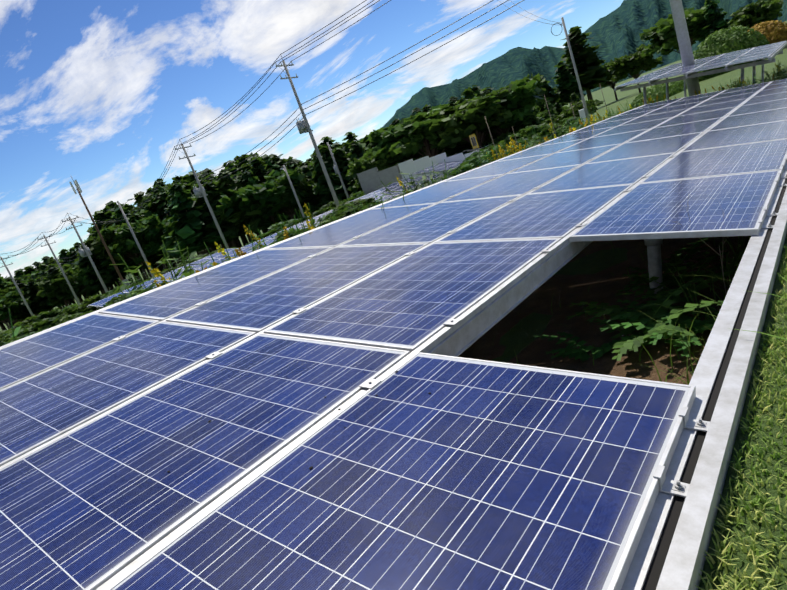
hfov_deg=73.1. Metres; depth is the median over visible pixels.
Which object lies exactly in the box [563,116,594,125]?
bush
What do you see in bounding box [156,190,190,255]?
tree
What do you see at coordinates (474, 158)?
bush
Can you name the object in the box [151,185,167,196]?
tree
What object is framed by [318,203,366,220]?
tree
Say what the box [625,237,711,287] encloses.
fern
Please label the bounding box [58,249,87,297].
tree
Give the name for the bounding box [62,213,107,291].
pole
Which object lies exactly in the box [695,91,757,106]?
panel
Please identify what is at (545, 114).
tree
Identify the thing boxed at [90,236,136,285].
tree
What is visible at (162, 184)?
tree
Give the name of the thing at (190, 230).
tree
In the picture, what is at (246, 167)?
tree
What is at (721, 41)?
green hedge
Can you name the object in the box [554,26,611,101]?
tree
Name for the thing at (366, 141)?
tree
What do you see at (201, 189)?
pole
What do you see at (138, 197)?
tree
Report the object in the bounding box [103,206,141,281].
tree
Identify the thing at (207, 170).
tree
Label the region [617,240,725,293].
fern
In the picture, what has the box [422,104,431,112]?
tree
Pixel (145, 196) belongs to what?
tree
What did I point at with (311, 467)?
specks
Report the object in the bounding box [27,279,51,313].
tree
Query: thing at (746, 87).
panel
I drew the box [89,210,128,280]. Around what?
tree
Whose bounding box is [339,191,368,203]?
tree
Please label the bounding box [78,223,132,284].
tree
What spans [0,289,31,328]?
tree
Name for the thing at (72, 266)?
tree
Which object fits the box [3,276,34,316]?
tree
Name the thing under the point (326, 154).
tree
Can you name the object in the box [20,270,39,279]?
tree
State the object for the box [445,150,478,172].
white fence
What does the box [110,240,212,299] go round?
edge weed
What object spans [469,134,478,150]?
yellow sign
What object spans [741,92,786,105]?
panel
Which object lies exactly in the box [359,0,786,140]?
mountain
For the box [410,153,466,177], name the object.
solar panel
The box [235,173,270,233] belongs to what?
tree
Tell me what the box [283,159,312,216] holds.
tree
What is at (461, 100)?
tree
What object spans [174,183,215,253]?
tree
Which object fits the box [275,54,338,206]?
pole
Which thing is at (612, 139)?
panel
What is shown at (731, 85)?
weed
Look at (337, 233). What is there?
panel
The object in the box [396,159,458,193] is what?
edge weed
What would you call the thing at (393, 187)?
solar panels
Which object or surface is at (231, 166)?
tree
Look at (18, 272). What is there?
tree
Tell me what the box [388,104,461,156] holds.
tree
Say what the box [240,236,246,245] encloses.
tree
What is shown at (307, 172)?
tree
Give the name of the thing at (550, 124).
edge weed
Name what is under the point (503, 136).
tree
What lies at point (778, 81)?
panel
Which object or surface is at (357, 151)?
tree
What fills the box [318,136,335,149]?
tree
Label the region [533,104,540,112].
tree
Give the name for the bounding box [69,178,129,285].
pole antenna
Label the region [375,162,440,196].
edge weed
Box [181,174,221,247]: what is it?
tree
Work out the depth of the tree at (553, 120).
55.43 m
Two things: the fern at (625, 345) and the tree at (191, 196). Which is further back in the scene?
the tree at (191, 196)
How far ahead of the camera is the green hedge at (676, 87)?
45.10 m
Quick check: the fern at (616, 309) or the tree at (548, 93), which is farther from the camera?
the tree at (548, 93)
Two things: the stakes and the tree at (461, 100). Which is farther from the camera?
the tree at (461, 100)
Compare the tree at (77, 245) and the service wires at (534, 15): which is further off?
the tree at (77, 245)
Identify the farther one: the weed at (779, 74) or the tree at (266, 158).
the tree at (266, 158)
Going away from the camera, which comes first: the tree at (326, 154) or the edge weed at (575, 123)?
the edge weed at (575, 123)
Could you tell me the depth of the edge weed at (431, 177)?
8.57 m
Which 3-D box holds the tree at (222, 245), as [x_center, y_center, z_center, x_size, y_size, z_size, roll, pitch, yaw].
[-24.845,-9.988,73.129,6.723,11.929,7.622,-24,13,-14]
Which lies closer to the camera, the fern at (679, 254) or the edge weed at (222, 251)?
the fern at (679, 254)
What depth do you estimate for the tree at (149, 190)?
114.69 m
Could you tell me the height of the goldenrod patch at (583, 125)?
1.439 m
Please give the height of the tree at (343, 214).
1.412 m
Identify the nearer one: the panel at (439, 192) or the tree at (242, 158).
the panel at (439, 192)
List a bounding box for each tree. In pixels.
[0,277,29,321]
[0,287,27,321]
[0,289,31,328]
[0,309,62,341]
[0,322,34,344]
[0,328,23,346]
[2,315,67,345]
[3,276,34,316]
[5,277,14,320]
[7,327,48,343]
[10,277,45,320]
[14,269,23,277]
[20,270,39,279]
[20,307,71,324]
[23,265,36,274]
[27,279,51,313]
[28,263,71,304]
[32,261,40,270]
[36,269,83,306]
[38,270,74,310]
[39,263,64,307]
[41,256,54,264]
[45,264,81,305]
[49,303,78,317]
[50,257,76,304]
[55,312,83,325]
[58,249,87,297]
[59,265,82,301]
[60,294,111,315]
[66,247,94,295]
[66,265,99,297]
[71,259,105,292]
[72,242,102,294]
[73,249,119,296]
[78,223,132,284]
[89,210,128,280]
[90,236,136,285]
[98,219,163,279]
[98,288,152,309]
[102,219,140,282]
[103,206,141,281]
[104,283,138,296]
[105,201,145,278]
[111,207,170,277]
[123,204,155,268]
[125,209,172,268]
[128,212,176,271]
[133,191,173,267]
[134,214,170,268]
[135,204,170,268]
[140,193,177,263]
[140,200,177,265]
[142,196,181,262]
[145,187,182,261]
[148,193,187,259]
[150,179,167,191]
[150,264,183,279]
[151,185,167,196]
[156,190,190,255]
[161,184,210,256]
[163,180,184,240]
[165,181,225,254]
[172,175,211,251]
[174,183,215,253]
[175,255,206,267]
[179,194,212,257]
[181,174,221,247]
[185,170,201,184]
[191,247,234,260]
[192,181,225,248]
[194,178,231,247]
[200,168,215,175]
[200,172,237,247]
[200,180,248,246]
[204,175,241,246]
[212,169,261,242]
[216,168,313,228]
[222,160,258,237]
[225,163,237,174]
[232,174,261,237]
[233,165,266,231]
[234,154,251,170]
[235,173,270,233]
[240,163,250,172]
[240,170,288,230]
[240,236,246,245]
[248,157,285,222]
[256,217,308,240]
[260,154,282,172]
[261,173,312,218]
[265,169,290,221]
[269,154,286,171]
[269,226,315,245]
[282,173,305,220]
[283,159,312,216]
[294,167,319,216]
[300,165,316,215]
[309,153,349,209]
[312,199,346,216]
[316,146,352,194]
[316,209,358,227]
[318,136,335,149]
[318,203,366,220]
[331,142,341,147]
[333,147,351,200]
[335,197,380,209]
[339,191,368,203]
[342,132,359,142]
[343,142,350,155]
[345,141,365,195]
[347,146,394,187]
[360,134,369,150]
[363,123,435,191]
[367,141,377,148]
[371,141,415,175]
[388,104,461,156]
[390,118,399,126]
[410,107,423,116]
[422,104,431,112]
[428,88,512,149]
[436,104,471,156]
[446,96,458,106]
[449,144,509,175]
[455,97,492,140]
[460,79,541,136]
[461,89,476,99]
[467,87,479,95]
[471,85,481,96]
[479,73,550,105]
[482,89,489,96]
[482,132,516,149]
[482,137,498,144]
[485,145,503,150]
[492,126,524,137]
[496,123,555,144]
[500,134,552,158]
[512,108,545,132]
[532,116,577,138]
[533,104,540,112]
[536,75,567,111]
[536,110,550,119]
[544,102,557,115]
[550,115,559,123]
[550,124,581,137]
[552,61,584,103]
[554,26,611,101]
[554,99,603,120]
[555,101,562,114]
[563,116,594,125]
[568,93,581,107]
[594,62,619,100]
[607,44,662,92]
[639,5,708,56]
[697,0,730,45]
[728,0,783,30]
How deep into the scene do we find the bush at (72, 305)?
48.53 m
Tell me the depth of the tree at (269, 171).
72.44 m
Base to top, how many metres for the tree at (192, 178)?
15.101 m
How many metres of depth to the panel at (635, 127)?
9.68 m
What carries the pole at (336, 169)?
on the ground at (520, 335)
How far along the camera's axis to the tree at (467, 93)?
72.62 m
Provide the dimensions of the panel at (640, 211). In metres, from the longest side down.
1.650 x 0.990 x 0.070 m
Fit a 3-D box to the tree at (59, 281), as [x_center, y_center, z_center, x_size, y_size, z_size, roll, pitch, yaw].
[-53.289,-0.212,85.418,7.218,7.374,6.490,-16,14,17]
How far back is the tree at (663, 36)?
85.93 m
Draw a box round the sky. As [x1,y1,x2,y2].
[0,0,623,277]
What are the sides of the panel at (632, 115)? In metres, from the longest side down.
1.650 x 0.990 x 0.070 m
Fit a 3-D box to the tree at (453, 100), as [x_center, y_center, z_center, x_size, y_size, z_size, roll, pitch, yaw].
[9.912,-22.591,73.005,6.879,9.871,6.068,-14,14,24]
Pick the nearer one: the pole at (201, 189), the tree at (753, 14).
the pole at (201, 189)
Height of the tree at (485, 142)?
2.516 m
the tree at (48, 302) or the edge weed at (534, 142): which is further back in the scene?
the tree at (48, 302)
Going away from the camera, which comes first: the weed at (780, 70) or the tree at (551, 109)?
the weed at (780, 70)
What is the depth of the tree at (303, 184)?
70.51 m
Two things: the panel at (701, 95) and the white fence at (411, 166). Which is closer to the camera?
the panel at (701, 95)
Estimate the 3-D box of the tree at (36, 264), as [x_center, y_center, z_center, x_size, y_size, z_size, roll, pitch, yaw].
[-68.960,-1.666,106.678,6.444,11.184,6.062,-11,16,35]
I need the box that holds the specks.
[167,371,430,471]
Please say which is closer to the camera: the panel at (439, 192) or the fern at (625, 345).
the fern at (625, 345)
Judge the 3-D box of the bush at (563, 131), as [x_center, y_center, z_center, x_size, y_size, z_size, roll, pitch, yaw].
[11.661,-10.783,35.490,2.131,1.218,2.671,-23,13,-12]
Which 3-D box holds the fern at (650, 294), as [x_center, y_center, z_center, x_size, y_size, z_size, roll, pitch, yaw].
[1.948,-0.085,3.684,0.712,0.208,0.550,-20,13,-1]
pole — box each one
[0,256,33,315]
[37,232,79,304]
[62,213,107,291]
[117,198,153,276]
[175,141,228,247]
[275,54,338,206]
[280,165,305,220]
[327,142,348,198]
[551,17,588,122]
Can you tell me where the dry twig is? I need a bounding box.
[664,196,745,294]
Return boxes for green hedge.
[629,76,698,108]
[693,25,769,81]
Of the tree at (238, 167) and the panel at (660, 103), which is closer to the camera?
the panel at (660, 103)
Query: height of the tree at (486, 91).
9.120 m
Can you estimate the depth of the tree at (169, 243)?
79.42 m
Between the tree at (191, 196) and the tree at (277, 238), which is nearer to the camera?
the tree at (277, 238)
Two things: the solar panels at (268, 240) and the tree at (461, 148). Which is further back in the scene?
the tree at (461, 148)
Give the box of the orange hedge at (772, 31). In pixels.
[747,20,786,48]
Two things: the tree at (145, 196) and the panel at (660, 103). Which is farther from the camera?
the tree at (145, 196)
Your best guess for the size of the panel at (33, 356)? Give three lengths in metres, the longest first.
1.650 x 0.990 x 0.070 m
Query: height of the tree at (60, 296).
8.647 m
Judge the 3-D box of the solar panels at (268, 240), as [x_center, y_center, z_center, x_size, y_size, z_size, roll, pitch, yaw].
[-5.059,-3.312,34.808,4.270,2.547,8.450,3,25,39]
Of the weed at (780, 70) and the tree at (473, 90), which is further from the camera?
the tree at (473, 90)
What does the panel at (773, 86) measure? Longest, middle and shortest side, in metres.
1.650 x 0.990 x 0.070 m
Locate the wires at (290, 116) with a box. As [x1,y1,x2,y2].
[0,0,523,283]
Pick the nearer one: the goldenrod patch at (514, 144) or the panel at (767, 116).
the panel at (767, 116)
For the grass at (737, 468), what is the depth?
1.23 m
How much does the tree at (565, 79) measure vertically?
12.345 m
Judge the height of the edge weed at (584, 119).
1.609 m
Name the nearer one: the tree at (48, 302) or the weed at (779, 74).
the weed at (779, 74)
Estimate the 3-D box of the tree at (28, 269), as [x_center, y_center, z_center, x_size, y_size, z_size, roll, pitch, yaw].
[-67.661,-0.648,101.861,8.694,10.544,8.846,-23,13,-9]
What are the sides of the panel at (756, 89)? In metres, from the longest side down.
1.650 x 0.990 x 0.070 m
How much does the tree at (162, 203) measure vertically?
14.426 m
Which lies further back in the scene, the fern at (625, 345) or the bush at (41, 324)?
the bush at (41, 324)
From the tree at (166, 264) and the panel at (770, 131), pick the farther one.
the tree at (166, 264)
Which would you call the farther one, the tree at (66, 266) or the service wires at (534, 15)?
the tree at (66, 266)
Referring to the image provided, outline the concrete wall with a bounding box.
[357,165,402,197]
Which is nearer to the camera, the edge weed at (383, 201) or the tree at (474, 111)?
the edge weed at (383, 201)
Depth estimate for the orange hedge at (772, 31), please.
51.66 m
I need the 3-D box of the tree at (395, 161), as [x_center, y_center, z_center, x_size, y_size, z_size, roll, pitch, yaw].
[0.530,-14.431,60.702,6.090,6.685,6.314,-26,14,-25]
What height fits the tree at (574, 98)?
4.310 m
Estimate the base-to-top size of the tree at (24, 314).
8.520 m
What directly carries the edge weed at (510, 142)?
on the ground at (520, 335)
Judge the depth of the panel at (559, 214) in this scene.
4.15 m
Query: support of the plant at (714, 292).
on the ground at (520, 335)
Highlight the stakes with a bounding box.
[471,83,608,158]
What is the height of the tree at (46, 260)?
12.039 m
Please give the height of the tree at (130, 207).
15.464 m
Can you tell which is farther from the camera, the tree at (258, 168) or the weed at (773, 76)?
the tree at (258, 168)
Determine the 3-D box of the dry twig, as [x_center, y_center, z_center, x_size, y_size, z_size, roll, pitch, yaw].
[1.857,-0.210,3.038,0.330,0.775,0.314,-24,14,-14]
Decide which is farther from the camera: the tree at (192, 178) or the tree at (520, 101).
the tree at (192, 178)
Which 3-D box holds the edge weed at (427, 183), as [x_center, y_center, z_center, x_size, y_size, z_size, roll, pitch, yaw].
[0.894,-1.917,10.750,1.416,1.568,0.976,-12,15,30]
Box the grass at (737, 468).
[695,237,786,589]
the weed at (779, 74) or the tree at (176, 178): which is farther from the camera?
the tree at (176, 178)
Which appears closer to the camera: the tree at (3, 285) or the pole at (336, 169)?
the pole at (336, 169)
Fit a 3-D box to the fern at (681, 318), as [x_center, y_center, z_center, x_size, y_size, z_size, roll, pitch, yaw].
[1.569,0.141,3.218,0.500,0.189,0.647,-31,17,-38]
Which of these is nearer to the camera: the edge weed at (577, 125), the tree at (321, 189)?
the edge weed at (577, 125)
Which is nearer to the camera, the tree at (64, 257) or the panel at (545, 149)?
the panel at (545, 149)
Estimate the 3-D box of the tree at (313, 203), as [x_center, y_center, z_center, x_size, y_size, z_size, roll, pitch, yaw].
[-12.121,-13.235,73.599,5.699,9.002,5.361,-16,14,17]
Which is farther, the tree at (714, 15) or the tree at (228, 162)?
the tree at (228, 162)
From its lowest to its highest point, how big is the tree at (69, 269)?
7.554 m
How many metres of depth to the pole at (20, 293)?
72.65 m
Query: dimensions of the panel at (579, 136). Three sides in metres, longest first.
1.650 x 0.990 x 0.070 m
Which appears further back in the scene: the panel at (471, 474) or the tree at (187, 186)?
the tree at (187, 186)
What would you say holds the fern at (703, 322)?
on the soil
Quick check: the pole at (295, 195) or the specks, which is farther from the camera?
the pole at (295, 195)
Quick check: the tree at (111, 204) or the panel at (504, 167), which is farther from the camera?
the tree at (111, 204)
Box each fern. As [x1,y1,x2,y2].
[534,331,643,361]
[566,293,700,321]
[594,277,723,360]
[600,304,714,356]
[602,299,702,330]
[615,254,736,302]
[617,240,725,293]
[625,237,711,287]
[662,242,744,281]
[679,300,720,329]
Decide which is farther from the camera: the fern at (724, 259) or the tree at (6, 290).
the tree at (6, 290)
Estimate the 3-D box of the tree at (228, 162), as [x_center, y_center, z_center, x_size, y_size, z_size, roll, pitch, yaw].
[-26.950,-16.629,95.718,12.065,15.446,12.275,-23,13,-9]
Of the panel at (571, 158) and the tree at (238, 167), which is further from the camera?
the tree at (238, 167)
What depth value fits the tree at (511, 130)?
57.20 m
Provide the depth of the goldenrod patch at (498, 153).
12.27 m
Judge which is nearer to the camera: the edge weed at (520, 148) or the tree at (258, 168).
the edge weed at (520, 148)
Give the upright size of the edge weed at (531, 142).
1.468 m
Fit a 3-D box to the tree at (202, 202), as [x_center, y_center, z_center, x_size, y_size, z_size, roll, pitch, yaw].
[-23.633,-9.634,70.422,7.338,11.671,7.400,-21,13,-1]
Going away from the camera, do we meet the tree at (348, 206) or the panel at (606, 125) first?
the panel at (606, 125)
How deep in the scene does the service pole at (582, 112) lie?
28.58 m
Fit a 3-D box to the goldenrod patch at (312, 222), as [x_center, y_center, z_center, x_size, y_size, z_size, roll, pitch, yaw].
[-1.254,-0.460,7.438,1.268,1.536,1.180,-25,14,-18]
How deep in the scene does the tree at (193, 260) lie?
52.05 m
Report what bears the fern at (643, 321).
on the soil
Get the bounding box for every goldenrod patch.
[145,225,278,283]
[221,226,288,262]
[243,203,331,250]
[270,203,319,242]
[306,201,354,229]
[470,145,525,167]
[489,137,546,160]
[573,115,592,128]
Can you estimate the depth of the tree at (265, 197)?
67.39 m
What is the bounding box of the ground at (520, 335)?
[0,21,786,589]
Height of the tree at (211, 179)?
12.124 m
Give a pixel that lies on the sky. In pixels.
(100, 95)
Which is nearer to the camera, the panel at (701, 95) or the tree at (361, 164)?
the panel at (701, 95)
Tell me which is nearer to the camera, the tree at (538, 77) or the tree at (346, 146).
the tree at (346, 146)
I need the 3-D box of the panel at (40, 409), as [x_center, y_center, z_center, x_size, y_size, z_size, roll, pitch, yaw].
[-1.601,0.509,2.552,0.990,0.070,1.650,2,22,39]
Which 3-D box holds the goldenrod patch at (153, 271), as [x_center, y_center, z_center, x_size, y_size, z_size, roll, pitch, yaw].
[-1.704,0.059,5.829,1.145,1.491,1.230,-15,14,21]
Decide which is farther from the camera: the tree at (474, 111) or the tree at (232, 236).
the tree at (232, 236)
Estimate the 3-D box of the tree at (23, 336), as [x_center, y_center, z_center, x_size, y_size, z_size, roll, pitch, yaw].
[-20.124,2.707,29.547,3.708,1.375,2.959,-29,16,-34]
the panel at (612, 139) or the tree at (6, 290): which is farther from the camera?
the tree at (6, 290)
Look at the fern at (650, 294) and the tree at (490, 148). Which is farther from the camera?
the tree at (490, 148)
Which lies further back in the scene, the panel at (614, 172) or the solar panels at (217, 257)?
the solar panels at (217, 257)
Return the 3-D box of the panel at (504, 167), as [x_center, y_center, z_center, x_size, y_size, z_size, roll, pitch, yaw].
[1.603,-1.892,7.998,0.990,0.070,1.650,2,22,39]
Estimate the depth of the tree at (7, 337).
40.88 m
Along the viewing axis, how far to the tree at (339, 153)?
72.44 m
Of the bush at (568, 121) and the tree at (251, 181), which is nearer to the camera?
the bush at (568, 121)
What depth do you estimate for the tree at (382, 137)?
58.51 m
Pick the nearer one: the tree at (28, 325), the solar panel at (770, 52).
the solar panel at (770, 52)
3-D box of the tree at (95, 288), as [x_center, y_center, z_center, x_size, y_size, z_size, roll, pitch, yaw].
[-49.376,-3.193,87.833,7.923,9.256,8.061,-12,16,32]
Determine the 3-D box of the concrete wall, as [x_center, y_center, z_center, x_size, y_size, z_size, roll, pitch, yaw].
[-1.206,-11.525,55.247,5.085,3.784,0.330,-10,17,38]
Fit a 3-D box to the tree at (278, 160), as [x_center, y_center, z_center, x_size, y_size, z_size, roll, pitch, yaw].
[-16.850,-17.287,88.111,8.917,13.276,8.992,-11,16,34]
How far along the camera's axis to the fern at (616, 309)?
3.50 m
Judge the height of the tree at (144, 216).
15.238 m
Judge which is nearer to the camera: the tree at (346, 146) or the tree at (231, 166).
the tree at (346, 146)
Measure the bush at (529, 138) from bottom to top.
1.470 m
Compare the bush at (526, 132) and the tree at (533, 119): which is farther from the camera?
the tree at (533, 119)
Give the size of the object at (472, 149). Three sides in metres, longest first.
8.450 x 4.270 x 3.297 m
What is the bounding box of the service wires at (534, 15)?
[499,1,559,24]
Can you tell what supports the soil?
on the ground at (520, 335)
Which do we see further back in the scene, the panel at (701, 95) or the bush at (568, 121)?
the bush at (568, 121)
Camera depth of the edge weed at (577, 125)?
15.14 m
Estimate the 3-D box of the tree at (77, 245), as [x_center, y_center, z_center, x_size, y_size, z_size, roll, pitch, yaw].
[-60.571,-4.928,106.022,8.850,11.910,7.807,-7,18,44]
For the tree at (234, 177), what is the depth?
77.84 m
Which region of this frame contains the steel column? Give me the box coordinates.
[669,0,700,95]
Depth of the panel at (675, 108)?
12.11 m
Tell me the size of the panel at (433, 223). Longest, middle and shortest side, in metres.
1.650 x 0.990 x 0.070 m
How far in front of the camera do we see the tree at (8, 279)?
93.47 m
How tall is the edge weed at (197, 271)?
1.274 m
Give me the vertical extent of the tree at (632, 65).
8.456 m
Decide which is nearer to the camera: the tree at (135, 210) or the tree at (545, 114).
the tree at (545, 114)
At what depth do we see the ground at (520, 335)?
1.49 m
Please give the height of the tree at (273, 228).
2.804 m
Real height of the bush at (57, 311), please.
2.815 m
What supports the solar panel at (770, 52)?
on the ground at (520, 335)
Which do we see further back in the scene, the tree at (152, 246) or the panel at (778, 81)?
the tree at (152, 246)
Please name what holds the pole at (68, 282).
on the ground at (520, 335)
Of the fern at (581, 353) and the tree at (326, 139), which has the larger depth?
the tree at (326, 139)
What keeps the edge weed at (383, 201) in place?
on the ground at (520, 335)
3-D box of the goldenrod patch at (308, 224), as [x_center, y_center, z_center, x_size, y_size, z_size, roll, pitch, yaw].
[-0.509,-0.471,6.752,1.043,1.358,1.121,-23,13,-11]
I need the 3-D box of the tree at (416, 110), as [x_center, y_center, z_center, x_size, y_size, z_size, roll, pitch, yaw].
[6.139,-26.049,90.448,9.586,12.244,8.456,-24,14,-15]
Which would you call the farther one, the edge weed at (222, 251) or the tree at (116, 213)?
the tree at (116, 213)
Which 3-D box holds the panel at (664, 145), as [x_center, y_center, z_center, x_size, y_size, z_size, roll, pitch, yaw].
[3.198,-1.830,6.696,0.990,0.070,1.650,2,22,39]
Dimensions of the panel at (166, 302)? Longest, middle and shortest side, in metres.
1.650 x 0.990 x 0.070 m
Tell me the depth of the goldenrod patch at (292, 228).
7.66 m
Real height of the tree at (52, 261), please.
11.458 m
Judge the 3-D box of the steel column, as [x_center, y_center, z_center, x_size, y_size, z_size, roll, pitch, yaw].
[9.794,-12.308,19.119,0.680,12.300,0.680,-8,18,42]
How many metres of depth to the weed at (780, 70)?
15.69 m
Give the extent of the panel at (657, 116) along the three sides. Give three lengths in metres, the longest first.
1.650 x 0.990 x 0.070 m
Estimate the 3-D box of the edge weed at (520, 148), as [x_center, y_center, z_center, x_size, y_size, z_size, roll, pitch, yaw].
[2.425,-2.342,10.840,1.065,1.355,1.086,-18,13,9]
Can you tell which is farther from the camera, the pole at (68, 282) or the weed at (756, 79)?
the pole at (68, 282)
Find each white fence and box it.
[398,152,452,186]
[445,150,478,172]
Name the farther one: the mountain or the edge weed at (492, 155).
the mountain
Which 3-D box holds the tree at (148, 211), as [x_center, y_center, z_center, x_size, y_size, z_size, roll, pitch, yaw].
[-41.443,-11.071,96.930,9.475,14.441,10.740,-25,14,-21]
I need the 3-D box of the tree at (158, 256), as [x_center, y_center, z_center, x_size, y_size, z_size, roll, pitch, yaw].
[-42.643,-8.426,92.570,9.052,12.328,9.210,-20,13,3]
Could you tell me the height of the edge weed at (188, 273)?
1.464 m
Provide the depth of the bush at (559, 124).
37.24 m
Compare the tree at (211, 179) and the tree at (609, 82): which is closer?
the tree at (211, 179)
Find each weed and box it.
[6,308,33,340]
[100,247,205,299]
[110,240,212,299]
[153,262,216,287]
[214,215,308,260]
[366,192,399,204]
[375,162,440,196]
[394,171,443,191]
[394,172,446,194]
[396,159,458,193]
[459,137,511,173]
[479,143,513,163]
[501,143,522,157]
[510,132,546,153]
[515,119,557,149]
[517,137,549,148]
[563,114,593,132]
[567,117,596,133]
[568,106,600,129]
[718,79,740,90]
[739,72,771,85]
[762,64,783,80]
[766,60,785,80]
[775,63,786,78]
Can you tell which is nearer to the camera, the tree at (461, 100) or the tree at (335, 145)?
the tree at (461, 100)
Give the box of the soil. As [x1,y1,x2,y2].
[458,236,750,384]
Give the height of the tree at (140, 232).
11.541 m
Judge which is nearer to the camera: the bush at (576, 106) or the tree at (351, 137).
the bush at (576, 106)
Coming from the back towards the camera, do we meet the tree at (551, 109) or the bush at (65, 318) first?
the tree at (551, 109)
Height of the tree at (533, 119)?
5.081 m
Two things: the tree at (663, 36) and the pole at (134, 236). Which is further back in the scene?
the tree at (663, 36)
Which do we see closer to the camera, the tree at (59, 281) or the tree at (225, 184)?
the tree at (225, 184)
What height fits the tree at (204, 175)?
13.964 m
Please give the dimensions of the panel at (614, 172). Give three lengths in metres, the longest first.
1.650 x 0.990 x 0.070 m
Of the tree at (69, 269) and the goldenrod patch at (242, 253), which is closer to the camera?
the goldenrod patch at (242, 253)
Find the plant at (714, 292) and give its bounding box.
[466,236,769,384]
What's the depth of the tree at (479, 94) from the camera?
83.13 m
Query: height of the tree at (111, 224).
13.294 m
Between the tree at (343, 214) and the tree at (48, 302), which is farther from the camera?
the tree at (48, 302)
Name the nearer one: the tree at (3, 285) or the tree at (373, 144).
the tree at (373, 144)
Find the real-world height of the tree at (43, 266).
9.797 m
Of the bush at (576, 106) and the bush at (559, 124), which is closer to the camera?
the bush at (559, 124)
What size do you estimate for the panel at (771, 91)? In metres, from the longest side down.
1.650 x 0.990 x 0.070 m
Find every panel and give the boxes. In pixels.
[0,313,159,389]
[0,321,255,465]
[0,333,409,589]
[99,247,333,321]
[107,352,695,589]
[166,243,428,333]
[264,238,561,352]
[266,203,435,248]
[338,195,522,246]
[372,174,503,208]
[435,184,633,242]
[440,164,580,202]
[443,154,550,181]
[496,138,587,161]
[508,144,620,173]
[528,153,675,193]
[538,126,615,145]
[556,129,649,152]
[569,170,781,241]
[570,117,637,133]
[586,132,703,163]
[592,117,672,137]
[596,109,656,123]
[618,103,668,115]
[620,108,689,125]
[626,117,722,142]
[633,97,684,109]
[640,139,786,182]
[643,101,702,115]
[655,106,737,127]
[659,95,713,108]
[676,90,724,101]
[678,98,747,115]
[681,120,786,151]
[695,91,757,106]
[708,86,763,99]
[708,107,786,130]
[720,82,769,93]
[727,98,786,116]
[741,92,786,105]
[753,86,786,96]
[761,82,786,90]
[769,79,786,84]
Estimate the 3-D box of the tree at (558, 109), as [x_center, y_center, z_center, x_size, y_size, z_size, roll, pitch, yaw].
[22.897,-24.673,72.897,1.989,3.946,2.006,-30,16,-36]
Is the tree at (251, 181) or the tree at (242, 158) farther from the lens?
the tree at (242, 158)
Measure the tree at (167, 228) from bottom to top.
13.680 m
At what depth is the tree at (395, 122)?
85.84 m
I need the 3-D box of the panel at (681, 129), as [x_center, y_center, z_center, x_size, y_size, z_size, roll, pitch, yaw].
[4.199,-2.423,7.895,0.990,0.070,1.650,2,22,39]
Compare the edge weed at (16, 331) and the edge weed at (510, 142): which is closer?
the edge weed at (16, 331)
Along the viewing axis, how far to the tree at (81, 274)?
85.09 m
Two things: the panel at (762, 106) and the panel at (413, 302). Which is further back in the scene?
the panel at (762, 106)
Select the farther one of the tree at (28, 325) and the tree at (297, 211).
the tree at (297, 211)
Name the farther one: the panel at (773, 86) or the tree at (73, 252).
the tree at (73, 252)
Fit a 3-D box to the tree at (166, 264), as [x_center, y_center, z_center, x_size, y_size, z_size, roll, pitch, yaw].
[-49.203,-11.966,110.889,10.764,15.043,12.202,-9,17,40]
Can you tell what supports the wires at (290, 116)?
attached to the pole at (87, 251)
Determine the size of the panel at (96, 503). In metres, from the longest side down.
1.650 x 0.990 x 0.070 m

